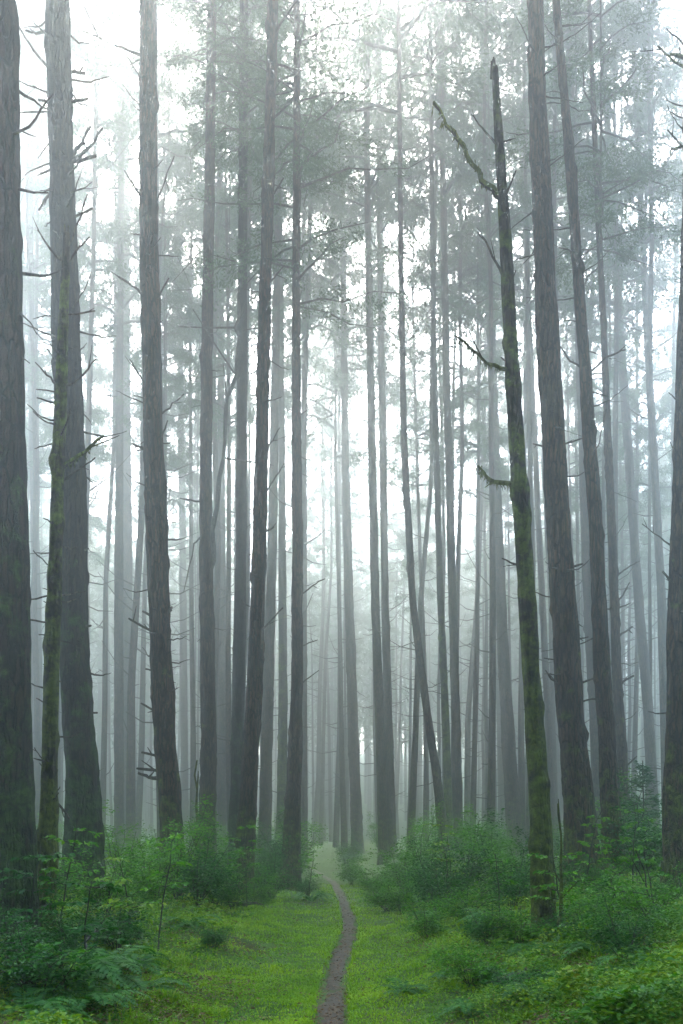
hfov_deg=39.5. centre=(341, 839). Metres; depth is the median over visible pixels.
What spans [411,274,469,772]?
conifer tree
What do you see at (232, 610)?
conifer tree
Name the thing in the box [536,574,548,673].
conifer tree
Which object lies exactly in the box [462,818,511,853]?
shrub
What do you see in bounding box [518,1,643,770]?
conifer tree
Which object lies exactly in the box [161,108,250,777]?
conifer tree
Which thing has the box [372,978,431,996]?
fern
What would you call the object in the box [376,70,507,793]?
conifer tree
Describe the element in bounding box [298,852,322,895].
sapling
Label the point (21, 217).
conifer tree
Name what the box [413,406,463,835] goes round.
conifer tree
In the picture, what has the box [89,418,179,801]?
conifer tree
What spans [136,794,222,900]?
shrub
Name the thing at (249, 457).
conifer tree
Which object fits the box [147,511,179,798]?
conifer tree
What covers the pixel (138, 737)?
conifer tree
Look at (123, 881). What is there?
sapling
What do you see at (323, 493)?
conifer tree
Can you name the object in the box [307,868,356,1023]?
path
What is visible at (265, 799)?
conifer tree
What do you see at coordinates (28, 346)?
conifer tree
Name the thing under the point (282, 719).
conifer tree
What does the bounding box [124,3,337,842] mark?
conifer tree
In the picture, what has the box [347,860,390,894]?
shrub
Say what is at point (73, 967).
sapling
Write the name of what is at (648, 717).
conifer tree
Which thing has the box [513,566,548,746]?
conifer tree
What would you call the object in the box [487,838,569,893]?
shrub
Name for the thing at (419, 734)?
conifer tree
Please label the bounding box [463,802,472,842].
shrub
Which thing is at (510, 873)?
sapling
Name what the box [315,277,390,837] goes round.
conifer tree
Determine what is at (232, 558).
conifer tree
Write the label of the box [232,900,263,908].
fallen branch
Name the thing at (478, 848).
shrub
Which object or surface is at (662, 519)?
conifer tree
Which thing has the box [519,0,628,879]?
conifer tree
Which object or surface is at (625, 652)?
conifer tree
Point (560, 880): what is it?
dead sapling
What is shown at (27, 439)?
conifer tree
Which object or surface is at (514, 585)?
conifer tree
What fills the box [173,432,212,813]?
conifer tree
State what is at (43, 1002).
fern
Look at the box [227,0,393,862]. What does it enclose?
conifer tree
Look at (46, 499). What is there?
conifer tree
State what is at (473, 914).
fern
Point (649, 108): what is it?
conifer tree
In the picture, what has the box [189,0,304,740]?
conifer tree
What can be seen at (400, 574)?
conifer tree
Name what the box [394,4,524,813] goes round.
conifer tree
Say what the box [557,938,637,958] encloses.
fern
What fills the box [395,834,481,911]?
shrub
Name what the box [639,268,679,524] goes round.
conifer tree
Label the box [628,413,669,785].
conifer tree
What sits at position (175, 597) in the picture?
conifer tree
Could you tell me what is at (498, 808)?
conifer tree
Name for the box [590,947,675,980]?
fern
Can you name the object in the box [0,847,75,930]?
sapling
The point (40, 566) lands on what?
conifer tree
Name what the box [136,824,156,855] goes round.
shrub
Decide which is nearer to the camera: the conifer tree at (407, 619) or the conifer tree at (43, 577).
the conifer tree at (43, 577)
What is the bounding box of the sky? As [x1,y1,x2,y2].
[16,0,682,753]
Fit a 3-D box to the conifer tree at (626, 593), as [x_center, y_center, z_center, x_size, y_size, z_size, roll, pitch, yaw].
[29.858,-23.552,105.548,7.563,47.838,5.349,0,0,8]
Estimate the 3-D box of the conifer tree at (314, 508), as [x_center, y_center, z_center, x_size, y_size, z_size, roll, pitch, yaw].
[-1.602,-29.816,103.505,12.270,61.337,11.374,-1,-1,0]
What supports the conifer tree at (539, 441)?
on the ground at (326, 866)
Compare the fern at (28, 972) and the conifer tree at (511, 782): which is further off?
the conifer tree at (511, 782)
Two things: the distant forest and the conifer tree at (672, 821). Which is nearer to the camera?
the conifer tree at (672, 821)
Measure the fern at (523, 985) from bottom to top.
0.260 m
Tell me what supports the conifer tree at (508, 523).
on the ground at (326, 866)
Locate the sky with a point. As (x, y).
(657, 317)
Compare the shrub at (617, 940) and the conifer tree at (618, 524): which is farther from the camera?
the conifer tree at (618, 524)
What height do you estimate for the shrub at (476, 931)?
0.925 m
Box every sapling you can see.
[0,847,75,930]
[27,943,93,996]
[37,821,103,944]
[59,878,132,956]
[91,851,166,947]
[140,829,193,950]
[188,760,198,862]
[197,825,223,876]
[227,822,260,906]
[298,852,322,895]
[423,823,465,889]
[475,854,521,913]
[525,849,584,920]
[553,799,576,929]
[574,811,615,890]
[588,844,657,928]
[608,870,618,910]
[610,806,655,890]
[627,846,673,902]
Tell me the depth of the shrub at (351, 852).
49.88 m
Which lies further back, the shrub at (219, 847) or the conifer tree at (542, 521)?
the conifer tree at (542, 521)
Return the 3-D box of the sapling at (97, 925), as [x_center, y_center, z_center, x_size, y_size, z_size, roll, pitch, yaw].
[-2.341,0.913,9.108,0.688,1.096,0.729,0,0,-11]
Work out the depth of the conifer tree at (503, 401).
79.23 m
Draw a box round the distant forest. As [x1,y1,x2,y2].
[42,507,659,833]
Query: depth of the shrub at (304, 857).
36.08 m
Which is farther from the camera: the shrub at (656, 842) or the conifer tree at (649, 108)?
the conifer tree at (649, 108)
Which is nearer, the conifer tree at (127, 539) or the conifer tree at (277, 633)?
the conifer tree at (127, 539)
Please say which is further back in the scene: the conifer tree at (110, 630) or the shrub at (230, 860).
the conifer tree at (110, 630)
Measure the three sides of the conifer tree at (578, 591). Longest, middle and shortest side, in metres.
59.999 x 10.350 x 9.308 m
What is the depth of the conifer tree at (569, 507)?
79.54 m
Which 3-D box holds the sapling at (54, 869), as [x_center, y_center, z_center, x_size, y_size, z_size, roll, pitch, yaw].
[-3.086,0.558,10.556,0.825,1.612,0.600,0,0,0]
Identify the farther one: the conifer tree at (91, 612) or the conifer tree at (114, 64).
the conifer tree at (91, 612)
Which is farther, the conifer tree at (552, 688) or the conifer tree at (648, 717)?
the conifer tree at (552, 688)
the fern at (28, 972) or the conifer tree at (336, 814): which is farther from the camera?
the conifer tree at (336, 814)
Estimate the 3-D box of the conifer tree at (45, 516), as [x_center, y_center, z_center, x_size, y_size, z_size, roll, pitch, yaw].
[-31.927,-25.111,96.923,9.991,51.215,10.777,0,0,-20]
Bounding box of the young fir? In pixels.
[620,760,661,871]
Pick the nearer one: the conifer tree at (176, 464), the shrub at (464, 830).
the shrub at (464, 830)
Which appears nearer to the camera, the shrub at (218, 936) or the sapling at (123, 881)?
the sapling at (123, 881)
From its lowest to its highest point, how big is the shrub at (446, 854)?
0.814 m
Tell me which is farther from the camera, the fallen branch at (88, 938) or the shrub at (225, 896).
the shrub at (225, 896)
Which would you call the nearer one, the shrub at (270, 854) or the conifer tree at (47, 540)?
the shrub at (270, 854)
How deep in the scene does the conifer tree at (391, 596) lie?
107.64 m
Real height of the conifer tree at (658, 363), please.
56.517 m
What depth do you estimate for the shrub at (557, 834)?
50.13 m
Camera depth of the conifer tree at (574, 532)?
78.25 m
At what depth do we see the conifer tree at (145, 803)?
139.88 m
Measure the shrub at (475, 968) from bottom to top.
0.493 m
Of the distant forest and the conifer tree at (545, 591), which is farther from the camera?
the distant forest
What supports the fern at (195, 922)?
on the ground at (326, 866)
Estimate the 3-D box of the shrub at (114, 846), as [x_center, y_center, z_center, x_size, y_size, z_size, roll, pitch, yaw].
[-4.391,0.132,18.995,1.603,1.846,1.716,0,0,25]
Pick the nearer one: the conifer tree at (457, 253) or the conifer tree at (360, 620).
the conifer tree at (457, 253)
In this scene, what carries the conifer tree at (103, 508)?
on the ground at (326, 866)
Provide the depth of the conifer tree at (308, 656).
130.08 m
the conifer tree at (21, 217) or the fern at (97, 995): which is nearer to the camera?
the fern at (97, 995)
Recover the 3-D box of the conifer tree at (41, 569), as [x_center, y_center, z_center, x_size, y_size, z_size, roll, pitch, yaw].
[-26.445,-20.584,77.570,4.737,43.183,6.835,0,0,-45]
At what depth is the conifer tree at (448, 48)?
42.04 m
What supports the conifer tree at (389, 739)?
on the ground at (326, 866)
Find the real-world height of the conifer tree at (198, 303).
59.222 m
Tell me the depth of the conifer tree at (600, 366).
91.75 m
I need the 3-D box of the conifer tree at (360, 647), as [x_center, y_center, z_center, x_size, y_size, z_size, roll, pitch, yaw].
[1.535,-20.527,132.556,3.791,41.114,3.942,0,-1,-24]
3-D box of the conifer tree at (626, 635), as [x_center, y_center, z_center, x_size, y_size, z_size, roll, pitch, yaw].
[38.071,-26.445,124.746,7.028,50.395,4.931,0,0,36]
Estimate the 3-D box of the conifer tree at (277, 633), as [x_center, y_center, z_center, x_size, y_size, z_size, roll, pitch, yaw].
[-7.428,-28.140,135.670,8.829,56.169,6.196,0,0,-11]
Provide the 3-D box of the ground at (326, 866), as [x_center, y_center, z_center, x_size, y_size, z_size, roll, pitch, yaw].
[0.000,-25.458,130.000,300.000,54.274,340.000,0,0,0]
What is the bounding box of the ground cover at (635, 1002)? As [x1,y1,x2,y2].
[0,859,682,1023]
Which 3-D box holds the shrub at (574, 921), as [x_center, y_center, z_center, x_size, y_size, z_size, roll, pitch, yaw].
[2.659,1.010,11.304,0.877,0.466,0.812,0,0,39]
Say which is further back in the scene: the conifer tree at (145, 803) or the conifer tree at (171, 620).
the conifer tree at (145, 803)
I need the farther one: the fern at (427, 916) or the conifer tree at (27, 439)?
the conifer tree at (27, 439)
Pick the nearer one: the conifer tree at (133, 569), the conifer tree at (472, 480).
the conifer tree at (133, 569)
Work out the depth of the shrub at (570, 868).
16.54 m
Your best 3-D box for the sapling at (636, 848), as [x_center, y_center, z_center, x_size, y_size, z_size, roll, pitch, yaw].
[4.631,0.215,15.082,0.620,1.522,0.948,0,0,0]
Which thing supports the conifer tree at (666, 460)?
on the ground at (326, 866)
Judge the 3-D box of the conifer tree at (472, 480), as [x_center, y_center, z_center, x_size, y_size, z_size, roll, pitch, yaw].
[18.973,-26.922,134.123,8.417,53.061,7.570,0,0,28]
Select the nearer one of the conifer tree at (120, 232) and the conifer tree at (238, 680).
the conifer tree at (238, 680)
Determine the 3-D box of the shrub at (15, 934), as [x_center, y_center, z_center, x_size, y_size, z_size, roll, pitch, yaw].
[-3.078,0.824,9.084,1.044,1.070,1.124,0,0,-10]
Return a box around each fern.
[0,984,97,1022]
[4,948,108,965]
[8,954,146,992]
[20,981,153,1014]
[69,944,156,989]
[92,950,173,976]
[101,973,195,996]
[159,914,225,931]
[291,891,335,901]
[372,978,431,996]
[407,911,450,923]
[422,968,454,982]
[431,998,491,1020]
[454,908,514,929]
[500,972,587,1007]
[505,942,580,958]
[550,924,602,941]
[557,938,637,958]
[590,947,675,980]
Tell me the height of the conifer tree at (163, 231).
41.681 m
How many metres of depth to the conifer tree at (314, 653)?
111.05 m
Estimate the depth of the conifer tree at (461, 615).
126.80 m
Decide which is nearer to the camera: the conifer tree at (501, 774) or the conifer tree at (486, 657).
the conifer tree at (486, 657)
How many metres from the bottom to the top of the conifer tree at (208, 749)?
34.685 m
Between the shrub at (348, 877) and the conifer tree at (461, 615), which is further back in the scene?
the conifer tree at (461, 615)
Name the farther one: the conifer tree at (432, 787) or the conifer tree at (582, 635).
the conifer tree at (432, 787)
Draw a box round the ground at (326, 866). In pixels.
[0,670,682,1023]
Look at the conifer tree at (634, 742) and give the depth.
65.55 m
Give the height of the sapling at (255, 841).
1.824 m
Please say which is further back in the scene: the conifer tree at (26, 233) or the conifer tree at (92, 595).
the conifer tree at (92, 595)
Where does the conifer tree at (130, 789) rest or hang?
on the ground at (326, 866)
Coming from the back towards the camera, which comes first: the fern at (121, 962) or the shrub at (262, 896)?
the shrub at (262, 896)
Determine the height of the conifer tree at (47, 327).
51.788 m
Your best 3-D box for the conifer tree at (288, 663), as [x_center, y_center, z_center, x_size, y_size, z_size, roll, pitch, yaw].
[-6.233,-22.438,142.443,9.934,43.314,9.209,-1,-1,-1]
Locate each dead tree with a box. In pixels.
[27,193,118,931]
[431,57,556,939]
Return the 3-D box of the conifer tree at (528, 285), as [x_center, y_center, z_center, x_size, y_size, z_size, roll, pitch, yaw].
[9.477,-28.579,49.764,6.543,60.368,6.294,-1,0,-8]
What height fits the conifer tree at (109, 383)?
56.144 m
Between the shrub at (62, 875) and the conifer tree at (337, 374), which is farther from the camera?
the conifer tree at (337, 374)
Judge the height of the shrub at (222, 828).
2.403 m
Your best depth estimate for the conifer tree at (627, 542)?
76.36 m
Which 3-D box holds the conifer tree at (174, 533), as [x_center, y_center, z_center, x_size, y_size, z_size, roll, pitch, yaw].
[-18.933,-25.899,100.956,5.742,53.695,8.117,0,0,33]
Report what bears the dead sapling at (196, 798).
on the ground at (326, 866)
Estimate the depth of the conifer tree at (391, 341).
65.87 m
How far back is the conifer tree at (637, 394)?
61.94 m
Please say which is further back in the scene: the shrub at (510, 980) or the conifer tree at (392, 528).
the conifer tree at (392, 528)
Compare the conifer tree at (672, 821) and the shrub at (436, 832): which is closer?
the conifer tree at (672, 821)
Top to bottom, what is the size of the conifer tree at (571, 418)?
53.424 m
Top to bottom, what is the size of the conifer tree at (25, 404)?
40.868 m
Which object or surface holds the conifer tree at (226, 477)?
on the ground at (326, 866)
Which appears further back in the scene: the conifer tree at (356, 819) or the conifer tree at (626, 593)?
the conifer tree at (626, 593)
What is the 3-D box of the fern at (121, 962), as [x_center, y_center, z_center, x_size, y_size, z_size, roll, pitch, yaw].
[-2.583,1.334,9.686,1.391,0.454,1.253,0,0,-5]
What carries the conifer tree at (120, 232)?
on the ground at (326, 866)
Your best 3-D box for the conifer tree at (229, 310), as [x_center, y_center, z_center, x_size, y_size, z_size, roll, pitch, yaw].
[-5.481,-21.442,48.059,5.539,46.105,5.759,0,1,9]
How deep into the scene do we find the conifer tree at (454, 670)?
44.85 m
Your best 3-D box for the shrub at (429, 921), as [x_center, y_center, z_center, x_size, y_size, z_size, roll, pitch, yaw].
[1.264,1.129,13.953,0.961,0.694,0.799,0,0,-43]
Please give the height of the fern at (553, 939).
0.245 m
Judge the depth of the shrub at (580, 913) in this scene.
10.25 m
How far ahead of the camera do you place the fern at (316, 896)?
24.39 m
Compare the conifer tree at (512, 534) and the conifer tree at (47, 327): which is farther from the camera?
the conifer tree at (512, 534)
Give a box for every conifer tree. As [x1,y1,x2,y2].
[0,0,66,947]
[16,0,92,733]
[17,0,124,751]
[19,0,88,829]
[19,0,125,898]
[19,0,261,854]
[20,0,203,854]
[20,0,205,855]
[20,1,94,738]
[20,3,112,760]
[20,136,139,851]
[22,57,140,848]
[24,141,99,668]
[24,201,50,529]
[24,349,32,466]
[26,315,50,568]
[26,394,50,590]
[27,388,53,695]
[27,420,48,590]
[29,465,50,611]
[33,0,158,769]
[39,0,187,834]
[39,472,50,659]
[39,512,48,620]
[40,410,52,635]
[42,531,95,798]
[43,565,95,804]
[52,261,114,682]
[77,3,199,837]
[81,0,189,894]
[81,270,114,686]
[89,365,141,841]
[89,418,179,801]
[89,436,109,719]
[89,465,113,634]
[89,490,113,667]
[91,514,133,763]
[100,22,195,849]
[102,543,176,730]
[106,110,201,712]
[109,448,149,772]
[110,309,199,788]
[111,31,222,771]
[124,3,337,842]
[127,0,287,870]
[127,0,314,838]
[131,148,199,805]
[131,357,188,806]
[132,23,234,846]
[135,533,173,839]
[135,606,149,832]
[136,601,149,829]
[141,372,233,778]
[147,438,197,766]
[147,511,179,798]
[156,0,329,868]
[158,0,232,853]
[160,10,306,766]
[161,0,356,780]
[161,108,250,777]
[161,115,252,699]
[165,56,292,717]
[168,0,438,891]
[169,0,387,864]
[169,482,194,778]
[169,575,178,746]
[171,6,291,842]
[171,557,199,752]
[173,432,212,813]
[173,494,199,753]
[175,336,250,617]
[181,242,233,704]
[186,373,234,588]
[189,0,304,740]
[192,0,353,843]
[192,35,300,681]
[199,0,477,854]
[213,0,321,895]
[225,478,233,668]
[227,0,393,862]
[231,492,250,665]
[247,87,426,847]
[248,0,517,864]
[250,305,314,692]
[251,0,372,853]
[251,357,329,803]
[267,382,291,838]
[269,0,404,846]
[275,562,330,687]
[276,454,317,753]
[280,0,576,857]
[284,0,450,847]
[285,321,380,841]
[286,0,448,864]
[286,256,367,843]
[286,386,329,736]
[286,512,313,669]
[290,468,330,842]
[291,531,333,772]
[301,182,360,843]
[307,320,389,795]
[307,476,342,840]
[307,497,361,827]
[308,0,457,856]
[313,499,379,804]
[314,462,381,837]
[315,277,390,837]
[336,511,367,693]
[343,556,364,698]
[350,72,420,795]
[352,0,504,860]
[354,482,398,837]
[357,408,436,838]
[361,363,463,833]
[362,3,482,852]
[364,378,456,841]
[365,102,468,843]
[368,415,405,810]
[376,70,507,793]
[379,413,446,833]
[388,335,435,843]
[391,543,433,764]
[393,2,588,854]
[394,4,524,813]
[398,451,448,833]
[398,475,447,761]
[399,11,502,748]
[404,0,627,836]
[409,2,563,838]
[411,196,542,794]
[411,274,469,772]
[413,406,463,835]
[425,519,465,715]
[436,0,555,848]
[437,37,522,838]
[439,0,598,849]
[445,515,473,772]
[445,521,488,790]
[450,221,541,832]
[454,284,513,828]
[454,300,514,787]
[459,60,539,835]
[460,408,511,837]
[460,472,488,634]
[460,491,517,752]
[460,552,488,833]
[462,1,592,853]
[462,467,488,824]
[465,379,543,771]
[472,449,514,795]
[480,504,517,828]
[482,0,670,831]
[486,311,578,806]
[486,323,537,747]
[487,0,682,854]
[488,481,548,738]
[491,0,662,735]
[499,0,597,839]
[499,55,635,666]
[506,0,603,891]
[509,0,682,751]
[511,377,601,808]
[511,530,548,677]
[511,536,547,644]
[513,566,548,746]
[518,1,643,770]
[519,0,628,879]
[529,0,682,838]
[533,192,605,609]
[533,323,580,610]
[534,321,579,837]
[536,395,583,837]
[536,427,558,798]
[536,495,548,653]
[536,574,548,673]
[538,458,625,624]
[543,343,669,710]
[548,0,682,631]
[561,63,655,656]
[563,208,647,725]
[563,353,606,761]
[573,397,651,629]
[579,362,647,605]
[580,619,589,748]
[585,0,682,798]
[595,295,641,713]
[596,52,676,834]
[596,276,647,780]
[598,390,654,747]
[599,298,640,669]
[605,461,634,634]
[610,125,675,810]
[611,1,682,555]
[618,334,654,794]
[618,401,662,778]
[619,562,639,722]
[620,451,653,739]
[624,411,670,791]
[626,353,670,803]
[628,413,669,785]
[630,28,682,894]
[638,158,682,496]
[639,128,682,794]
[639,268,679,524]
[642,129,682,513]
[642,403,670,620]
[643,437,670,814]
[644,428,669,622]
[647,504,668,776]
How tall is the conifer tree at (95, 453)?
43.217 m
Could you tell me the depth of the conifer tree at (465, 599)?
131.94 m
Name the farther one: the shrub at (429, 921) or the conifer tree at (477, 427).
the conifer tree at (477, 427)
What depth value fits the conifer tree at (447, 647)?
125.12 m
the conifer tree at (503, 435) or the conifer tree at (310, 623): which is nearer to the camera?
the conifer tree at (503, 435)
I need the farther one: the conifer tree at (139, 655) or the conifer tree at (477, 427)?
the conifer tree at (139, 655)
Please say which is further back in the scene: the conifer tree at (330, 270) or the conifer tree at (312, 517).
the conifer tree at (312, 517)
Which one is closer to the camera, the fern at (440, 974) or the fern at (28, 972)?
the fern at (28, 972)
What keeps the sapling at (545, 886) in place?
on the ground at (326, 866)
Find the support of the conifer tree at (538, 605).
on the ground at (326, 866)
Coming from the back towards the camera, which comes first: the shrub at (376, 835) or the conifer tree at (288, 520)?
the conifer tree at (288, 520)
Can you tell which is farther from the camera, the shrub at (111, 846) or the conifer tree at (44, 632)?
the conifer tree at (44, 632)
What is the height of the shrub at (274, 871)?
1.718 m
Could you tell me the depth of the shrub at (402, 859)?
22.50 m
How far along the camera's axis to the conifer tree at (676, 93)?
57.54 m
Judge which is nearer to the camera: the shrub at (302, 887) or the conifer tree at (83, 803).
the conifer tree at (83, 803)
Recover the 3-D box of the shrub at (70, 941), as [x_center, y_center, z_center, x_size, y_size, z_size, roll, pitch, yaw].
[-3.018,0.857,10.301,0.948,1.045,1.076,0,0,-23]
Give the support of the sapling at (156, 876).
on the ground at (326, 866)
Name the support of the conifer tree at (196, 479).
on the ground at (326, 866)
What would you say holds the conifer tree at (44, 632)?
on the ground at (326, 866)
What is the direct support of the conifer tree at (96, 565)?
on the ground at (326, 866)
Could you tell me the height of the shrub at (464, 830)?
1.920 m
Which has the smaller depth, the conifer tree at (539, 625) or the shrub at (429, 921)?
the shrub at (429, 921)
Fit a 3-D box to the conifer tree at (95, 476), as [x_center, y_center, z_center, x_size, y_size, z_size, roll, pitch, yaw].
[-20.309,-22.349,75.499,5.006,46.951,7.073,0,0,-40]
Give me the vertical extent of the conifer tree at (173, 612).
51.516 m
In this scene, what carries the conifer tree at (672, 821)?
on the ground at (326, 866)
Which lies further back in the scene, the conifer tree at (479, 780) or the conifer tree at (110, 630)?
the conifer tree at (110, 630)
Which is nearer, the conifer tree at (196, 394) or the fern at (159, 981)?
the fern at (159, 981)
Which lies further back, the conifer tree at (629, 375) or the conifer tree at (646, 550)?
the conifer tree at (646, 550)
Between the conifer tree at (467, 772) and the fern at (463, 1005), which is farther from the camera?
the conifer tree at (467, 772)
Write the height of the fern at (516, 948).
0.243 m
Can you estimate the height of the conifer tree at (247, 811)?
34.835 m
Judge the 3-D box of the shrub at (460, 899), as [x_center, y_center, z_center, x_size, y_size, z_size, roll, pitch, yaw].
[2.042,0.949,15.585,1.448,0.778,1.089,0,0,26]
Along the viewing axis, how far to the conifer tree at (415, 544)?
98.38 m
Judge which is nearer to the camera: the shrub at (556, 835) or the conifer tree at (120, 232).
the shrub at (556, 835)
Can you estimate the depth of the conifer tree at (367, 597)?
124.32 m
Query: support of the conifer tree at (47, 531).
on the ground at (326, 866)
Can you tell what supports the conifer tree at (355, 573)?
on the ground at (326, 866)
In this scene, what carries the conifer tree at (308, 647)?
on the ground at (326, 866)
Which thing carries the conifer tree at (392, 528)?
on the ground at (326, 866)
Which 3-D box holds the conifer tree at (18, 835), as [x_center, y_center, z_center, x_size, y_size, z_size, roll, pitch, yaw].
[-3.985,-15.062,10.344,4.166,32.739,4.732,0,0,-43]
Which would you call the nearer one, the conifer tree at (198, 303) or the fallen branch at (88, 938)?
the fallen branch at (88, 938)
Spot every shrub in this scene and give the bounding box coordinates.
[0,883,75,966]
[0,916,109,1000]
[22,872,104,958]
[37,842,106,901]
[58,809,63,845]
[61,844,149,917]
[66,892,165,952]
[102,799,159,886]
[104,832,126,860]
[118,834,187,910]
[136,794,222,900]
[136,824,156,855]
[138,839,156,853]
[159,811,252,906]
[168,832,263,904]
[193,921,235,947]
[208,864,256,907]
[216,832,264,867]
[217,824,226,852]
[232,833,308,898]
[239,864,286,906]
[254,804,321,876]
[255,818,301,870]
[256,823,282,848]
[260,803,327,875]
[288,862,324,895]
[328,848,370,884]
[333,828,365,863]
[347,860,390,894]
[357,877,416,910]
[365,811,377,848]
[366,838,437,891]
[378,870,424,914]
[391,836,464,900]
[393,894,450,938]
[394,801,446,879]
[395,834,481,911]
[403,805,509,900]
[408,802,437,851]
[424,877,503,920]
[425,942,516,987]
[428,847,456,864]
[433,814,482,859]
[441,879,529,946]
[442,804,517,886]
[450,823,529,896]
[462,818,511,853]
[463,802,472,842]
[464,810,509,855]
[474,905,563,943]
[475,807,517,852]
[478,956,556,1000]
[480,826,555,909]
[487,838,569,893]
[526,907,585,940]
[550,885,625,943]
[552,823,563,860]
[553,817,563,849]
[553,836,607,893]
[563,866,680,916]
[572,874,665,958]
[595,767,661,870]
[595,857,631,893]
[597,768,661,885]
[604,876,682,932]
[641,861,682,901]
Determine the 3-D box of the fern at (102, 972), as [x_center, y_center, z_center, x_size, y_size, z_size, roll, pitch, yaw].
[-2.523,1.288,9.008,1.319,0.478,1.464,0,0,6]
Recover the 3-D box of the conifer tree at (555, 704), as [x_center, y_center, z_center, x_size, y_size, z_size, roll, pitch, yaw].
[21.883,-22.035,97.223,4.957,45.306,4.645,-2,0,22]
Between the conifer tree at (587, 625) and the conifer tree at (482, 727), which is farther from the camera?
the conifer tree at (482, 727)
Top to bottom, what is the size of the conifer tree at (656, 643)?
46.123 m
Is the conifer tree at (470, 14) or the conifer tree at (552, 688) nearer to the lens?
the conifer tree at (470, 14)
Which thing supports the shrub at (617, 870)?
on the ground at (326, 866)
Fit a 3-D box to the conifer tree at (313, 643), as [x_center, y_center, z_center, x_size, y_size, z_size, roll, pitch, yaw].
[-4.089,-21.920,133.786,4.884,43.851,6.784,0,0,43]
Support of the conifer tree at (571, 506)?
on the ground at (326, 866)
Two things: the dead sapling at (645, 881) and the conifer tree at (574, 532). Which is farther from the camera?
the conifer tree at (574, 532)
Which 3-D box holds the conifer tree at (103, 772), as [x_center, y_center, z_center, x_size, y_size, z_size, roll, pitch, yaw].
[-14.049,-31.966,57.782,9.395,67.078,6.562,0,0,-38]
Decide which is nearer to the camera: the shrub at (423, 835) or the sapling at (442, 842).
the sapling at (442, 842)
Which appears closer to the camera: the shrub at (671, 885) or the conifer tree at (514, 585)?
the shrub at (671, 885)
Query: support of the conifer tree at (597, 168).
on the ground at (326, 866)
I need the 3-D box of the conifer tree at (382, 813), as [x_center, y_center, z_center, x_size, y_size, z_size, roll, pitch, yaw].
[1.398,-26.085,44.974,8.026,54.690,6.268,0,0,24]
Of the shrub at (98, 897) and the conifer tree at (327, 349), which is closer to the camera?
the shrub at (98, 897)
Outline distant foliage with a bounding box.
[29,478,670,756]
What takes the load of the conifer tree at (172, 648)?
on the ground at (326, 866)
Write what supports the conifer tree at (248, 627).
on the ground at (326, 866)
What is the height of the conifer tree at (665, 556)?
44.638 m
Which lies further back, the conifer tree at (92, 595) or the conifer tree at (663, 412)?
the conifer tree at (92, 595)
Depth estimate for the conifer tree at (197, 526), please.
74.96 m
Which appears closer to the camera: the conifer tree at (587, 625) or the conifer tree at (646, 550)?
the conifer tree at (587, 625)
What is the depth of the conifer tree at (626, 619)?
99.53 m
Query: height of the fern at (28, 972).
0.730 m
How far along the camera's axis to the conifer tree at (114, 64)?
44.49 m
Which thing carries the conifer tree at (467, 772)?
on the ground at (326, 866)
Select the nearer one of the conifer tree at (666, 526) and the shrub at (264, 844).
the shrub at (264, 844)
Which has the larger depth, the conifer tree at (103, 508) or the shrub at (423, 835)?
the conifer tree at (103, 508)
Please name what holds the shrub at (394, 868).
on the ground at (326, 866)
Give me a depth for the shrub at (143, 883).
15.45 m
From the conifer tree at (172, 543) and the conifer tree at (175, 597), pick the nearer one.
the conifer tree at (172, 543)
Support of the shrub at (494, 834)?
on the ground at (326, 866)
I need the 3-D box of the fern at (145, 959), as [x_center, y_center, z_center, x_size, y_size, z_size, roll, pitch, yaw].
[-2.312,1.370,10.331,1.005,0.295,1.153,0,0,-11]
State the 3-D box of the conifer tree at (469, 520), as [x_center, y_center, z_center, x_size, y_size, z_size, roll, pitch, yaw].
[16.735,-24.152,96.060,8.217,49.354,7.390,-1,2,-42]
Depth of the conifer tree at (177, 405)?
58.42 m
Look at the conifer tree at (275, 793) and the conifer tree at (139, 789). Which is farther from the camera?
the conifer tree at (275, 793)
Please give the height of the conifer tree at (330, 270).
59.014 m
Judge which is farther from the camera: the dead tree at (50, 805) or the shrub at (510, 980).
the dead tree at (50, 805)
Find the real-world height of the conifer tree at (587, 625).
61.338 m
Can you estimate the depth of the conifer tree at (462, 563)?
109.93 m
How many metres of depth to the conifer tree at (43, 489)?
70.52 m
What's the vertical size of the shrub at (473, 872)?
2.150 m
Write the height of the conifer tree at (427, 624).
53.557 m
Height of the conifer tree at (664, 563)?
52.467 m
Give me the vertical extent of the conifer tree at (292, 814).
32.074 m
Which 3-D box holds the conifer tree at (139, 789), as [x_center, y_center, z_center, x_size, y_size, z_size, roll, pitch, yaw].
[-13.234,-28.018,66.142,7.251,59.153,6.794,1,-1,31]
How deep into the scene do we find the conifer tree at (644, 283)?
50.15 m
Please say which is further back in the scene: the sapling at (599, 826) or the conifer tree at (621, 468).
the conifer tree at (621, 468)
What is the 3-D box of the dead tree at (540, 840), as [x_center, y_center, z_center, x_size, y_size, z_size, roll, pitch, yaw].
[1.968,-4.218,11.846,1.611,11.164,0.625,0,0,-24]
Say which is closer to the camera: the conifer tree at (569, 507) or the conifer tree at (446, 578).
the conifer tree at (569, 507)
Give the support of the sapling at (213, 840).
on the ground at (326, 866)
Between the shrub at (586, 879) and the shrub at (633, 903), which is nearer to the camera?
the shrub at (633, 903)
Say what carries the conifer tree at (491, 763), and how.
on the ground at (326, 866)
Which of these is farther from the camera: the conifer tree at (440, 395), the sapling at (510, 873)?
the conifer tree at (440, 395)
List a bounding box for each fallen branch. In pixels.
[61,915,106,984]
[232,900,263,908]
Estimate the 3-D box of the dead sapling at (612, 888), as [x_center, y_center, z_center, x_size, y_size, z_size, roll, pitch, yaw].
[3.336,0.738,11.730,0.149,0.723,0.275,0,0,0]
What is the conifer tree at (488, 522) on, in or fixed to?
on the ground at (326, 866)
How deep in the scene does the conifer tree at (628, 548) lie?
95.13 m

